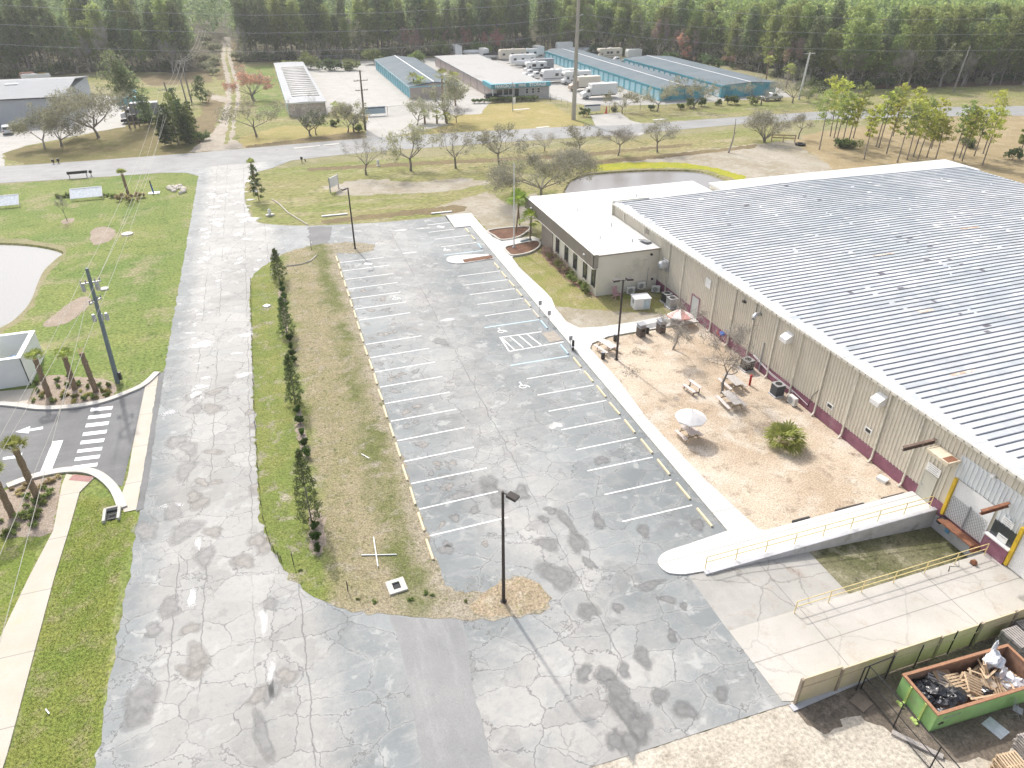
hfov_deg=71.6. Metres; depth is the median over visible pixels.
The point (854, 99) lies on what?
young pine
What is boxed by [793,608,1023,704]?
panel fence
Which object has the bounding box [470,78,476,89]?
roll up door
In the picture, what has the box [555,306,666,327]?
sand by walk
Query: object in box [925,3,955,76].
pine tree
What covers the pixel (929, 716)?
dumpster
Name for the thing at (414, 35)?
bare tree
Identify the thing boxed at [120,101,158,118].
box truck
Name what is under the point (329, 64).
palmetto thicket
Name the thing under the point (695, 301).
double door
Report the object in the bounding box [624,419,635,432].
wheel stop
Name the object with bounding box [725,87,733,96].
roll up door
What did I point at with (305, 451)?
median shrub
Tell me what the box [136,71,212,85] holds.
brown field strip
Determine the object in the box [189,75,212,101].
young pine
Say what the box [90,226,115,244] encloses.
tan mulch bed
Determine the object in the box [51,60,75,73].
understory shrub
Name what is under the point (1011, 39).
pine tree
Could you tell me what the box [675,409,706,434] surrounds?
patio umbrella
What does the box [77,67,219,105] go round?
field
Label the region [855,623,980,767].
pipe fence
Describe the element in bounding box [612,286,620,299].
garden chair
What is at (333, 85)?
storage yard
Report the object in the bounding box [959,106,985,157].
young pine
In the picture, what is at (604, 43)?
bare tree
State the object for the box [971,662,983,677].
pallet
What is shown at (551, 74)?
motorhome
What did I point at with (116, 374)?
utility pole
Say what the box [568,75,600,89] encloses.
box truck
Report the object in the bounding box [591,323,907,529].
chip court
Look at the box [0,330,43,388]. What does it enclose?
enclosure
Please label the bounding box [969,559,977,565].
hose cart
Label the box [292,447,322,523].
cypress
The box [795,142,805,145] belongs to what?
tyre
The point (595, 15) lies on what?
pine tree
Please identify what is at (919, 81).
understory shrub
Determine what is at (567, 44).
cargo trailer
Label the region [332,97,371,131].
street tree
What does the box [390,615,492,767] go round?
patched trench
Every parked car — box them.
[1,124,13,134]
[484,93,501,98]
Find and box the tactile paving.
[69,474,92,481]
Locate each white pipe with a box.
[361,554,396,555]
[373,537,378,566]
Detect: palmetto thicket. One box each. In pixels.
[297,51,322,66]
[315,58,341,70]
[341,58,360,70]
[361,48,382,63]
[407,50,425,60]
[429,39,451,55]
[469,40,480,49]
[479,43,493,52]
[519,34,535,47]
[663,51,680,58]
[701,53,725,67]
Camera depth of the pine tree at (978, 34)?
195.00 m
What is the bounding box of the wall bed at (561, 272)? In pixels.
[540,247,597,297]
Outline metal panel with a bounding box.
[981,717,1009,739]
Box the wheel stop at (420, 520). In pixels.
[417,512,424,531]
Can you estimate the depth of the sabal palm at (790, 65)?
192.11 m
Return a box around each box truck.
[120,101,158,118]
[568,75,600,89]
[580,82,617,98]
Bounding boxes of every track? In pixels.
[189,37,244,151]
[211,45,240,143]
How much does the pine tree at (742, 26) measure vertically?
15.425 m
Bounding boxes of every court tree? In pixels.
[655,293,707,350]
[695,319,760,393]
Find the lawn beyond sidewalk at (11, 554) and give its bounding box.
[0,537,40,635]
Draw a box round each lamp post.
[341,187,356,248]
[500,491,519,603]
[612,277,633,360]
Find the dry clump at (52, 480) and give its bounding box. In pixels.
[47,477,55,482]
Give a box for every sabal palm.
[405,72,418,82]
[413,75,426,84]
[418,110,429,123]
[430,109,442,123]
[433,68,450,107]
[441,111,451,123]
[446,70,460,105]
[763,55,775,78]
[783,62,796,87]
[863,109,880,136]
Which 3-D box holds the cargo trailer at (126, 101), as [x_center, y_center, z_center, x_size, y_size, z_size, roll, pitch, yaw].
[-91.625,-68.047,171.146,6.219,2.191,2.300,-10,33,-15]
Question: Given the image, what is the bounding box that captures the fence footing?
[789,676,875,711]
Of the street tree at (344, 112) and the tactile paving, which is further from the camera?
the street tree at (344, 112)
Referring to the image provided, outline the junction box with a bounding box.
[876,474,888,483]
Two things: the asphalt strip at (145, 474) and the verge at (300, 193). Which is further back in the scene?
the verge at (300, 193)
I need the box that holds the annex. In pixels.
[709,159,980,190]
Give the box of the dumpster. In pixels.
[896,644,1023,731]
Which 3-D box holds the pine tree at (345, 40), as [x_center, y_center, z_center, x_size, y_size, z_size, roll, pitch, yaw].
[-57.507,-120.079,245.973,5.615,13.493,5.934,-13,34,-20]
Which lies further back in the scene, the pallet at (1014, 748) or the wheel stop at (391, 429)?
the wheel stop at (391, 429)
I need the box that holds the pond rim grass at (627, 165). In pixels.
[585,162,746,179]
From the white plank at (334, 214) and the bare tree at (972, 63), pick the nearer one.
the white plank at (334, 214)
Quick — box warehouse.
[611,166,1023,578]
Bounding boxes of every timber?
[792,516,809,522]
[834,502,864,511]
[881,492,903,498]
[891,730,943,759]
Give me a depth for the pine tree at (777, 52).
209.90 m
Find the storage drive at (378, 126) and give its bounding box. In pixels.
[366,115,447,137]
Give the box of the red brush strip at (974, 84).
[828,80,1022,87]
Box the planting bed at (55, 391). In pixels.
[27,375,116,404]
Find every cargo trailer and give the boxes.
[19,71,33,78]
[20,73,50,78]
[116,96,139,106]
[479,47,488,57]
[529,58,553,67]
[533,45,543,55]
[555,41,572,48]
[625,49,641,56]
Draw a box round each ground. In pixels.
[0,52,952,766]
[797,635,1023,762]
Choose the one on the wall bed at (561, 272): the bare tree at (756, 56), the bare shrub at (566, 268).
the bare shrub at (566, 268)
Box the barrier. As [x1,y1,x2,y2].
[771,130,795,142]
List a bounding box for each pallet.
[926,670,951,685]
[943,672,967,692]
[963,671,983,696]
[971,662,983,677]
[979,674,1004,693]
[983,655,989,674]
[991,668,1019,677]
[992,758,1001,767]
[995,750,1023,767]
[995,754,1023,767]
[999,632,1023,651]
[999,635,1023,652]
[1000,626,1023,649]
[1001,625,1023,648]
[1012,742,1023,756]
[1012,746,1023,759]
[1015,619,1023,630]
[1015,739,1023,750]
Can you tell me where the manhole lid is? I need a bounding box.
[121,231,132,235]
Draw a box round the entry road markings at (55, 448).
[3,406,112,470]
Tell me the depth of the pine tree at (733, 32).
226.63 m
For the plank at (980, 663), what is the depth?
36.12 m
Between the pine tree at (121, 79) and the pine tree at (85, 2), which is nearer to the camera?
the pine tree at (121, 79)
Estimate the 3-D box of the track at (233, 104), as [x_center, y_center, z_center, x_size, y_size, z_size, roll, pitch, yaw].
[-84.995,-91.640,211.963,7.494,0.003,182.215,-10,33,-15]
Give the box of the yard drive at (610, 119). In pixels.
[590,113,643,135]
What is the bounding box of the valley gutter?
[122,376,157,511]
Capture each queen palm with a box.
[503,189,527,224]
[507,187,527,232]
[517,207,540,240]
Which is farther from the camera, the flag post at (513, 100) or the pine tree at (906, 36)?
the pine tree at (906, 36)
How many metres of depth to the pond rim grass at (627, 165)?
123.97 m
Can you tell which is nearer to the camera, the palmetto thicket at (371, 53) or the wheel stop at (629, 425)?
the wheel stop at (629, 425)
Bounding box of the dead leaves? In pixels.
[620,367,639,376]
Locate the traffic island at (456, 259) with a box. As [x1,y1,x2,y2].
[447,254,493,263]
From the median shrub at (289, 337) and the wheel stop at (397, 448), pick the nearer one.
the wheel stop at (397, 448)
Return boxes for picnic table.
[594,339,620,354]
[674,425,702,441]
[715,390,746,410]
[717,373,747,390]
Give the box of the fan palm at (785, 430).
[761,419,809,456]
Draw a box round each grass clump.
[0,528,10,536]
[8,521,20,529]
[8,529,16,535]
[12,509,25,517]
[21,491,31,498]
[21,512,29,520]
[24,506,34,513]
[26,513,39,520]
[27,520,38,527]
[29,497,38,503]
[34,507,42,513]
[37,498,47,505]
[39,491,51,497]
[45,487,54,492]
[102,391,110,396]
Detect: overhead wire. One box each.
[0,16,570,32]
[0,282,79,436]
[0,285,94,453]
[0,300,102,553]
[0,302,86,641]
[1,31,573,51]
[8,0,553,15]
[82,92,158,277]
[97,118,165,279]
[98,90,163,277]
[103,102,166,297]
[586,30,973,50]
[591,15,973,34]
[606,0,999,19]
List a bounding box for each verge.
[2,85,1023,164]
[4,122,208,164]
[214,39,245,79]
[244,125,793,227]
[916,87,1023,106]
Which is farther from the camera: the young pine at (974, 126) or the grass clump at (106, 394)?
the young pine at (974, 126)
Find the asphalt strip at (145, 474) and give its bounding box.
[136,371,164,510]
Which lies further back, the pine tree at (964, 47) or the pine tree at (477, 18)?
the pine tree at (477, 18)
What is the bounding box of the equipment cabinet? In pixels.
[630,293,651,309]
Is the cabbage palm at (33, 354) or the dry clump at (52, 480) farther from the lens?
the cabbage palm at (33, 354)
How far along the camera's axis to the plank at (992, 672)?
35.63 m
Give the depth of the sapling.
97.83 m
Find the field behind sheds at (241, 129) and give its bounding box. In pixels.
[209,61,288,137]
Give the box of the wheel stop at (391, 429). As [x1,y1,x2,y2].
[389,423,394,436]
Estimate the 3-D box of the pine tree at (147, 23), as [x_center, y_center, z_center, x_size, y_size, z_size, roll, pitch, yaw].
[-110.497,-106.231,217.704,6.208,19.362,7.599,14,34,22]
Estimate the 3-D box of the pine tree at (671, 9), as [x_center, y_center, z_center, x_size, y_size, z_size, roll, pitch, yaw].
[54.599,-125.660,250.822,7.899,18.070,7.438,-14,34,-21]
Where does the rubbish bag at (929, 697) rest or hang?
in the dumpster
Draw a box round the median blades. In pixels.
[256,247,533,606]
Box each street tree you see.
[278,92,337,136]
[298,108,327,134]
[327,100,370,132]
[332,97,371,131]
[340,136,394,174]
[370,120,445,170]
[401,97,438,124]
[434,123,475,168]
[443,105,469,122]
[468,122,534,164]
[527,130,559,150]
[560,123,602,148]
[594,124,638,155]
[602,86,640,112]
[630,80,676,111]
[641,115,681,152]
[669,73,723,107]
[723,72,799,104]
[742,108,794,141]
[771,71,827,102]
[787,113,816,138]
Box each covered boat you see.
[463,49,478,53]
[483,52,497,59]
[514,60,528,66]
[584,47,596,53]
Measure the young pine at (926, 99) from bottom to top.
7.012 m
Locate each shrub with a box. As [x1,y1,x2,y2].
[0,62,12,78]
[10,68,26,77]
[22,67,38,71]
[35,63,50,72]
[47,62,62,73]
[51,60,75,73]
[93,63,104,70]
[127,64,135,70]
[135,65,144,71]
[138,113,154,124]
[149,64,162,69]
[159,57,180,70]
[178,131,201,141]
[194,54,210,62]
[196,61,212,71]
[197,129,210,140]
[199,35,214,41]
[200,40,211,46]
[201,60,216,66]
[204,42,220,50]
[205,67,220,73]
[207,54,219,62]
[229,50,244,58]
[238,54,251,61]
[251,50,265,61]
[265,52,275,59]
[275,49,286,60]
[278,286,284,291]
[281,292,286,298]
[285,334,292,340]
[286,50,296,59]
[287,349,296,355]
[289,355,296,362]
[293,404,301,412]
[294,415,304,422]
[297,428,303,434]
[297,437,307,445]
[301,446,310,456]
[308,530,321,540]
[309,521,319,530]
[313,542,321,551]
[321,47,335,57]
[329,119,339,125]
[343,50,354,59]
[353,123,362,131]
[380,49,390,57]
[384,47,396,54]
[428,50,439,54]
[509,41,520,48]
[540,244,549,253]
[548,250,558,261]
[553,260,564,270]
[555,259,566,270]
[561,263,570,273]
[565,273,577,283]
[578,107,590,116]
[580,282,589,293]
[588,43,602,52]
[644,47,653,55]
[677,103,684,108]
[685,98,695,106]
[696,51,706,62]
[698,96,706,105]
[711,51,729,59]
[714,99,721,105]
[724,95,734,103]
[732,95,740,103]
[745,64,753,69]
[746,96,760,103]
[768,68,775,75]
[777,68,787,75]
[784,66,804,79]
[793,80,811,90]
[799,72,816,79]
[799,88,817,101]
[804,81,823,97]
[806,76,819,84]
[816,84,834,95]
[818,75,830,85]
[827,73,842,84]
[831,79,852,90]
[833,138,847,146]
[842,138,863,148]
[849,80,866,88]
[862,74,877,85]
[877,77,897,86]
[912,78,932,86]
[928,79,939,85]
[960,136,974,144]
[963,138,977,147]
[991,73,1001,81]
[997,73,1015,82]
[1003,146,1023,159]
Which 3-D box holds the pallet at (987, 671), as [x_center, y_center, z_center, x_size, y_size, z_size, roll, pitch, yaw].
[24.212,14.437,36.202,0.135,1.000,1.200,-11,8,36]
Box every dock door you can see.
[944,480,994,542]
[1008,535,1023,578]
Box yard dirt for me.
[589,701,1013,767]
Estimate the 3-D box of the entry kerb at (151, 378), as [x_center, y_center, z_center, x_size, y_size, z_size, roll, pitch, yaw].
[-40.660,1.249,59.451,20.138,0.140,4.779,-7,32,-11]
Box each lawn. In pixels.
[0,173,198,767]
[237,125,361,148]
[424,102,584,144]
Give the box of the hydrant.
[265,209,274,216]
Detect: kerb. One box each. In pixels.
[0,371,159,410]
[6,466,126,508]
[250,279,281,561]
[487,226,528,240]
[504,240,540,256]
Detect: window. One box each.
[555,237,558,252]
[564,245,567,261]
[573,252,576,270]
[582,261,586,279]
[591,269,595,286]
[989,519,1016,547]
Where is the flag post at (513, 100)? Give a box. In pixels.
[512,82,515,110]
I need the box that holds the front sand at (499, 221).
[482,214,528,229]
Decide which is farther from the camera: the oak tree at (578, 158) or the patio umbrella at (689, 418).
the oak tree at (578, 158)
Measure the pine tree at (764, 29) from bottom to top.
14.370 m
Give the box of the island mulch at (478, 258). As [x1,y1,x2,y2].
[463,255,492,261]
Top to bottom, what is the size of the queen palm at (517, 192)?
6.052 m
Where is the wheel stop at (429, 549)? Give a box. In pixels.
[425,539,434,559]
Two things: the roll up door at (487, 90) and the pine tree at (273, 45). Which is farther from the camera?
the pine tree at (273, 45)
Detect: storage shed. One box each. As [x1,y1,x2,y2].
[274,62,326,116]
[374,55,456,98]
[544,48,706,100]
[623,55,775,97]
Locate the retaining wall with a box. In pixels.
[703,507,983,574]
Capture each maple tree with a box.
[221,22,250,62]
[222,64,273,100]
[399,26,423,50]
[459,27,473,46]
[479,26,504,51]
[676,33,695,59]
[719,55,735,64]
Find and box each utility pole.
[79,268,122,383]
[175,58,192,102]
[175,63,186,100]
[355,70,367,129]
[798,52,814,99]
[952,45,970,91]
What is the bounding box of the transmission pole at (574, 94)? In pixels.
[571,0,583,119]
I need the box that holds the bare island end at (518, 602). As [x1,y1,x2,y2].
[470,577,549,616]
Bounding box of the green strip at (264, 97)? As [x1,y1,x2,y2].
[245,64,285,115]
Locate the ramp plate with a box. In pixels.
[542,331,562,341]
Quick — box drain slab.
[385,576,407,595]
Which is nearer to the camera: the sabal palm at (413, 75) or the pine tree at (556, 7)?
the sabal palm at (413, 75)
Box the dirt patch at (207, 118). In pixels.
[193,90,224,133]
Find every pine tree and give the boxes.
[0,0,36,71]
[0,0,38,67]
[0,8,17,72]
[16,0,57,73]
[18,0,47,61]
[35,0,62,72]
[50,22,72,62]
[53,13,79,71]
[60,0,95,67]
[75,20,95,71]
[76,0,103,59]
[82,3,117,61]
[92,49,139,127]
[99,0,127,67]
[103,16,123,59]
[108,58,143,126]
[111,66,149,125]
[112,0,143,64]
[117,16,137,71]
[126,0,143,43]
[131,29,149,71]
[134,94,153,124]
[138,12,161,64]
[139,2,166,70]
[141,27,156,67]
[143,0,170,61]
[149,0,184,70]
[165,0,194,70]
[170,0,193,64]
[170,5,191,67]
[229,0,251,60]
[237,0,253,54]
[240,0,262,59]
[252,0,275,60]
[253,0,271,58]
[266,0,290,59]
[269,16,279,58]
[278,0,297,58]
[283,0,310,59]
[296,0,313,54]
[302,0,322,56]
[312,0,330,56]
[317,4,335,58]
[328,14,340,53]
[332,0,350,56]
[337,16,350,50]
[349,0,368,49]
[350,19,362,49]
[356,0,372,46]
[364,8,385,49]
[366,0,383,49]
[374,0,399,46]
[377,0,398,46]
[386,0,396,45]
[393,0,405,36]
[394,7,411,55]
[403,0,424,51]
[404,0,420,50]
[405,0,427,52]
[420,0,444,48]
[436,15,443,44]
[439,0,456,53]
[450,11,461,41]
[454,0,472,53]
[463,3,475,40]
[465,0,477,39]
[470,0,487,41]
[477,0,495,43]
[487,0,509,51]
[501,1,521,46]
[502,0,520,47]
[513,0,530,47]
[514,1,521,44]
[521,17,531,39]
[532,0,550,44]
[535,0,559,49]
[549,0,561,47]
[550,11,560,40]
[553,0,563,46]
[557,16,567,41]
[558,0,573,32]
[560,6,574,38]
[565,0,587,38]
[579,4,596,46]
[580,0,593,46]
[590,0,606,42]
[591,0,605,44]
[601,6,613,41]
[602,0,624,46]
[608,7,628,46]
[610,0,632,47]
[620,0,634,47]
[625,4,642,46]
[626,9,641,48]
[629,0,641,46]
[633,5,645,48]
[641,22,651,48]
[648,26,657,48]
[650,8,660,51]
[652,4,673,55]
[662,0,675,54]
[669,0,690,52]
[678,0,698,32]
[684,20,697,60]
[686,7,705,58]
[696,11,716,53]
[697,1,718,52]
[710,0,727,49]
[712,25,725,50]
[723,9,746,47]
[724,22,741,65]
[738,14,748,60]
[739,4,750,56]
[739,6,761,68]
[740,2,764,59]
[752,34,766,64]
[754,19,768,68]
[759,0,776,34]
[759,10,784,65]
[771,0,787,12]
[772,28,787,75]
[773,4,805,77]
[775,3,800,70]
[790,2,819,64]
[792,0,809,62]
[800,21,820,67]
[804,15,829,76]
[807,3,826,71]
[816,28,836,78]
[818,0,849,79]
[820,31,844,74]
[827,24,846,73]
[836,17,866,85]
[837,8,852,74]
[837,10,865,61]
[843,2,870,49]
[852,5,878,80]
[853,23,885,80]
[866,45,885,85]
[875,6,902,82]
[876,17,893,67]
[882,4,914,75]
[883,33,905,76]
[886,24,912,78]
[893,31,912,82]
[898,5,938,78]
[901,5,929,79]
[910,17,940,78]
[921,23,947,85]
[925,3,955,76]
[928,11,957,79]
[932,35,956,80]
[939,4,973,80]
[949,41,970,83]
[953,15,968,51]
[954,4,983,73]
[963,21,979,46]
[964,21,991,83]
[967,4,992,74]
[972,0,1002,78]
[972,13,1010,77]
[973,42,992,79]
[976,3,1017,76]
[993,5,1023,83]
[997,24,1019,80]
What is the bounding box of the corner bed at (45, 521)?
[0,475,61,537]
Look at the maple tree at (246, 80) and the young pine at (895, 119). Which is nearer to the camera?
the young pine at (895, 119)
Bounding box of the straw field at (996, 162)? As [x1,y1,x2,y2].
[793,116,1023,183]
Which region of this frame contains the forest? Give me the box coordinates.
[0,0,1023,82]
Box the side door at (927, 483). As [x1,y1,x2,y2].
[915,469,937,502]
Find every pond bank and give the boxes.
[0,243,63,253]
[563,170,728,192]
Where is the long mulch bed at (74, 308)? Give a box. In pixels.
[43,296,90,326]
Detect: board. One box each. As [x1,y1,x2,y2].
[0,194,20,205]
[69,186,103,200]
[328,174,338,192]
[849,692,872,712]
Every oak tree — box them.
[7,108,62,148]
[22,97,99,146]
[40,82,137,137]
[213,93,286,136]
[410,73,472,121]
[482,136,604,195]
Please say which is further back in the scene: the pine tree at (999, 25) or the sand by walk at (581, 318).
the pine tree at (999, 25)
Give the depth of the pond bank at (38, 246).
90.92 m
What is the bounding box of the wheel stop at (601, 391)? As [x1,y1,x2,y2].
[596,385,606,397]
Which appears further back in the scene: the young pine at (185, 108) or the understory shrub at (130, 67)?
the understory shrub at (130, 67)
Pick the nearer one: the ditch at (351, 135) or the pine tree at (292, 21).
the ditch at (351, 135)
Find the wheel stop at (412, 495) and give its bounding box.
[409,487,416,504]
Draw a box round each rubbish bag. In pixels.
[911,679,926,691]
[921,677,932,682]
[921,691,934,703]
[926,681,947,698]
[932,696,955,710]
[945,686,967,705]
[981,685,994,695]
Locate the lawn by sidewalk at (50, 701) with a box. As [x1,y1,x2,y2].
[4,494,136,767]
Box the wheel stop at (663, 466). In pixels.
[657,459,670,474]
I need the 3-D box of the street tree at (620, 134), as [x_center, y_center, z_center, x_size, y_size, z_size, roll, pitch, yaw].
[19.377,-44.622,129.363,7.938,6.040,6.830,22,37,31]
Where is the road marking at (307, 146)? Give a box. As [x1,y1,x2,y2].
[294,145,319,148]
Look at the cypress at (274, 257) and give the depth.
79.90 m
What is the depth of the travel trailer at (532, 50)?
248.09 m
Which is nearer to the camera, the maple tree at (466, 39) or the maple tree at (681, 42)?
the maple tree at (681, 42)
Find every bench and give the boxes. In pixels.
[66,170,86,177]
[682,379,702,395]
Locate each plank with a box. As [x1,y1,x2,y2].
[322,213,346,216]
[431,211,451,213]
[970,693,997,699]
[977,658,992,683]
[987,669,996,677]
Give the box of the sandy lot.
[620,140,831,178]
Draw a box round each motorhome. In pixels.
[450,44,461,54]
[523,61,546,71]
[540,68,573,80]
[560,70,590,84]
[597,47,622,57]
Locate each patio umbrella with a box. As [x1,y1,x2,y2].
[667,310,693,319]
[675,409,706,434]
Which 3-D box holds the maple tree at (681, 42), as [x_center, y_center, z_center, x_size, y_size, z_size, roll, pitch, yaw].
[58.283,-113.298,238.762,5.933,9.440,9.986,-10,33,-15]
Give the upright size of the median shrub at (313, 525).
0.763 m
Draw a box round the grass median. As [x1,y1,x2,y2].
[249,242,551,620]
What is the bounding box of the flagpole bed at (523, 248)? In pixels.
[506,241,538,253]
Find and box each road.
[0,106,1023,182]
[0,387,144,487]
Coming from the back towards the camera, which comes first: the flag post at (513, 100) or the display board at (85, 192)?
the flag post at (513, 100)
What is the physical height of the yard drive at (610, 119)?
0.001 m
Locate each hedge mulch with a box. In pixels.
[278,289,289,331]
[294,408,306,459]
[307,509,326,555]
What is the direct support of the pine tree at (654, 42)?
on the forest floor at (200, 49)
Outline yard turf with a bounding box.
[513,248,665,313]
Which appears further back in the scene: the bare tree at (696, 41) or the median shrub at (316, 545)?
the bare tree at (696, 41)
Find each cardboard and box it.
[932,669,950,682]
[963,686,977,699]
[977,675,997,689]
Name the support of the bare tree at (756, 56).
on the forest floor at (200, 49)
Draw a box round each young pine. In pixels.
[153,114,170,144]
[155,103,178,144]
[161,91,185,144]
[166,87,178,131]
[170,98,192,140]
[177,112,194,145]
[179,103,197,139]
[182,101,199,129]
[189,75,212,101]
[809,88,845,149]
[822,75,850,135]
[830,76,854,137]
[833,91,861,146]
[838,93,862,137]
[849,98,865,140]
[852,80,876,137]
[863,105,881,159]
[875,91,899,146]
[878,86,906,147]
[886,100,909,153]
[892,82,910,135]
[895,102,922,162]
[906,98,932,159]
[910,86,928,121]
[911,95,939,156]
[916,98,931,120]
[916,108,946,159]
[923,113,954,157]
[930,97,951,148]
[930,116,957,158]
[952,98,979,159]
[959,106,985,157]
[961,108,985,160]
[973,108,998,155]
[981,105,1011,164]
[982,89,1011,153]
[1018,129,1023,151]
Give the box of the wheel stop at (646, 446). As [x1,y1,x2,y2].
[640,438,652,453]
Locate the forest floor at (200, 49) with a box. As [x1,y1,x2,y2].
[0,0,1023,88]
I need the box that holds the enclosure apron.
[0,388,33,403]
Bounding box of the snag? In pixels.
[727,119,737,152]
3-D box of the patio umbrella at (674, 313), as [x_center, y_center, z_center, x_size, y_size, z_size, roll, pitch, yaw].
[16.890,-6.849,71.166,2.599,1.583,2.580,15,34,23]
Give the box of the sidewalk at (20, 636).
[0,474,93,767]
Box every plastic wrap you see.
[982,640,1005,668]
[995,665,1023,689]
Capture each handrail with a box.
[705,496,933,568]
[794,543,988,612]
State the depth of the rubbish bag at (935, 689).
34.79 m
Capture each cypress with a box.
[247,164,265,200]
[269,248,287,281]
[276,296,296,334]
[282,352,304,404]
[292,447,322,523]
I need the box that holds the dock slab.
[729,553,1023,701]
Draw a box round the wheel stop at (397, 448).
[395,442,400,457]
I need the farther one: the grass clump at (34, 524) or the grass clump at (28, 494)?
the grass clump at (28, 494)
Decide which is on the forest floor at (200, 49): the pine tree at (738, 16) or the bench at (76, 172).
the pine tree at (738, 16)
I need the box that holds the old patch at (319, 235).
[307,226,331,244]
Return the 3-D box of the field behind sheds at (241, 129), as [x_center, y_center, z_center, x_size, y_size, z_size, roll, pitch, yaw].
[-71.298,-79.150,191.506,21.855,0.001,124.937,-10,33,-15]
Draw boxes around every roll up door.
[436,59,440,68]
[441,62,445,68]
[457,70,462,80]
[464,74,469,84]
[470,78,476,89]
[477,81,483,93]
[485,86,490,92]
[619,78,622,85]
[624,80,628,88]
[630,82,634,90]
[636,83,640,93]
[654,90,658,99]
[674,90,681,99]
[683,89,690,99]
[693,90,699,98]
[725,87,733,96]
[735,86,742,95]
[745,86,752,95]
[755,85,763,94]
[764,85,772,94]
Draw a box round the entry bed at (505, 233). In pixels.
[489,227,528,238]
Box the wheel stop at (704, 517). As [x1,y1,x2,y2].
[696,507,712,526]
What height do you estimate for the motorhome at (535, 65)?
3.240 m
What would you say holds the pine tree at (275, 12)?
on the forest floor at (200, 49)
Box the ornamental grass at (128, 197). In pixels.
[123,194,131,200]
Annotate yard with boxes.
[0,96,143,165]
[306,54,790,115]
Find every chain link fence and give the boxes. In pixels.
[302,55,367,61]
[368,105,409,115]
[541,93,579,112]
[609,96,717,111]
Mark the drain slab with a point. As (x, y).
(396, 586)
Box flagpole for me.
[512,164,514,247]
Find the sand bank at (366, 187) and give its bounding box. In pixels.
[320,178,489,195]
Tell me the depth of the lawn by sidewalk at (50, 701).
38.16 m
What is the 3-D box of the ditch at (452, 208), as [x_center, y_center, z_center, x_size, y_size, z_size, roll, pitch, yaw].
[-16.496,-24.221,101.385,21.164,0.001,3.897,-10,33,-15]
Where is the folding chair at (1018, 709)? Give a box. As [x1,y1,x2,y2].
[1012,697,1022,719]
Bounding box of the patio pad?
[647,322,655,327]
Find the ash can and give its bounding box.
[601,351,604,359]
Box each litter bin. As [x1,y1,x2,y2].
[636,321,647,336]
[656,318,666,333]
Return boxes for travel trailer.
[496,48,525,58]
[506,53,535,63]
[525,48,538,55]
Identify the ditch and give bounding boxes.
[246,131,366,147]
[307,143,692,171]
[321,205,466,223]
[434,192,538,228]
[555,144,756,168]
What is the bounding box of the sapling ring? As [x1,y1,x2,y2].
[61,218,73,223]
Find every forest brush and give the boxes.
[0,32,1022,84]
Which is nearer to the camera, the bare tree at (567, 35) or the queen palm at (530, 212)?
the queen palm at (530, 212)
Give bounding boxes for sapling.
[55,196,67,220]
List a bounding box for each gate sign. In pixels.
[364,106,385,113]
[585,104,600,111]
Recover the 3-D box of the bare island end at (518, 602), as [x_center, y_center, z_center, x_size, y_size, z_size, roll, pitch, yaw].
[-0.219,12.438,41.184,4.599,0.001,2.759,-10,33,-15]
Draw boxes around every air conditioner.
[626,286,634,294]
[636,281,645,289]
[651,285,659,292]
[659,291,672,304]
[664,295,678,309]
[738,356,754,372]
[768,380,785,398]
[786,394,798,407]
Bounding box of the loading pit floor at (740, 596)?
[689,527,967,629]
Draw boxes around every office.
[434,54,550,97]
[525,181,711,295]
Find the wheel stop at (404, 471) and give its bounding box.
[401,464,408,480]
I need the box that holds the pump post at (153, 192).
[148,180,159,194]
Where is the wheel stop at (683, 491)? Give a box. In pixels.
[676,482,690,499]
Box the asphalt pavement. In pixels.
[95,159,790,767]
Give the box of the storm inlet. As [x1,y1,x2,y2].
[102,505,121,523]
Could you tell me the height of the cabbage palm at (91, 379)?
4.459 m
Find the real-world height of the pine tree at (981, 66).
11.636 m
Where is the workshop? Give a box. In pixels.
[0,76,90,126]
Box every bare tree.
[73,34,90,72]
[91,21,110,72]
[157,39,176,72]
[301,36,314,54]
[344,18,369,58]
[393,34,407,55]
[405,27,423,50]
[536,32,546,45]
[546,27,558,45]
[563,20,575,40]
[579,6,602,46]
[599,33,610,47]
[625,15,649,48]
[632,25,653,49]
[651,15,669,55]
[663,35,671,51]
[671,27,686,57]
[691,29,700,60]
[731,26,747,64]
[754,50,764,71]
[767,40,785,70]
[782,33,805,77]
[830,37,869,80]
[893,45,917,87]
[900,43,930,86]
[932,38,961,86]
[955,53,980,85]
[962,44,983,84]
[985,46,1008,84]
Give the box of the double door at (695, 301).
[689,293,699,318]
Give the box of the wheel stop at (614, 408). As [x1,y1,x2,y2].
[609,402,620,414]
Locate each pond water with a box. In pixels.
[0,245,61,326]
[565,171,723,192]
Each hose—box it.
[272,199,307,224]
[286,255,316,266]
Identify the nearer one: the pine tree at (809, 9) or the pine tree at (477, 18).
the pine tree at (809, 9)
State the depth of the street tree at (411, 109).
150.06 m
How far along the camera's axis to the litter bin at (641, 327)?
68.75 m
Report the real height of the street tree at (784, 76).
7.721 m
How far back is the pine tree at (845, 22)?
196.43 m
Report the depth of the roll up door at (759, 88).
184.34 m
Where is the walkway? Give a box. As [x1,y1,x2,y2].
[446,213,931,574]
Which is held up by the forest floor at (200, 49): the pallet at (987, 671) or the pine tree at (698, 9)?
the pine tree at (698, 9)
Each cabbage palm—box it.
[0,434,40,499]
[0,461,14,517]
[22,347,51,397]
[52,346,77,389]
[76,347,98,392]
[116,168,129,193]
[246,157,254,179]
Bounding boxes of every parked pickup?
[120,113,143,123]
[522,69,532,74]
[528,71,539,77]
[613,57,623,61]
[760,92,782,100]

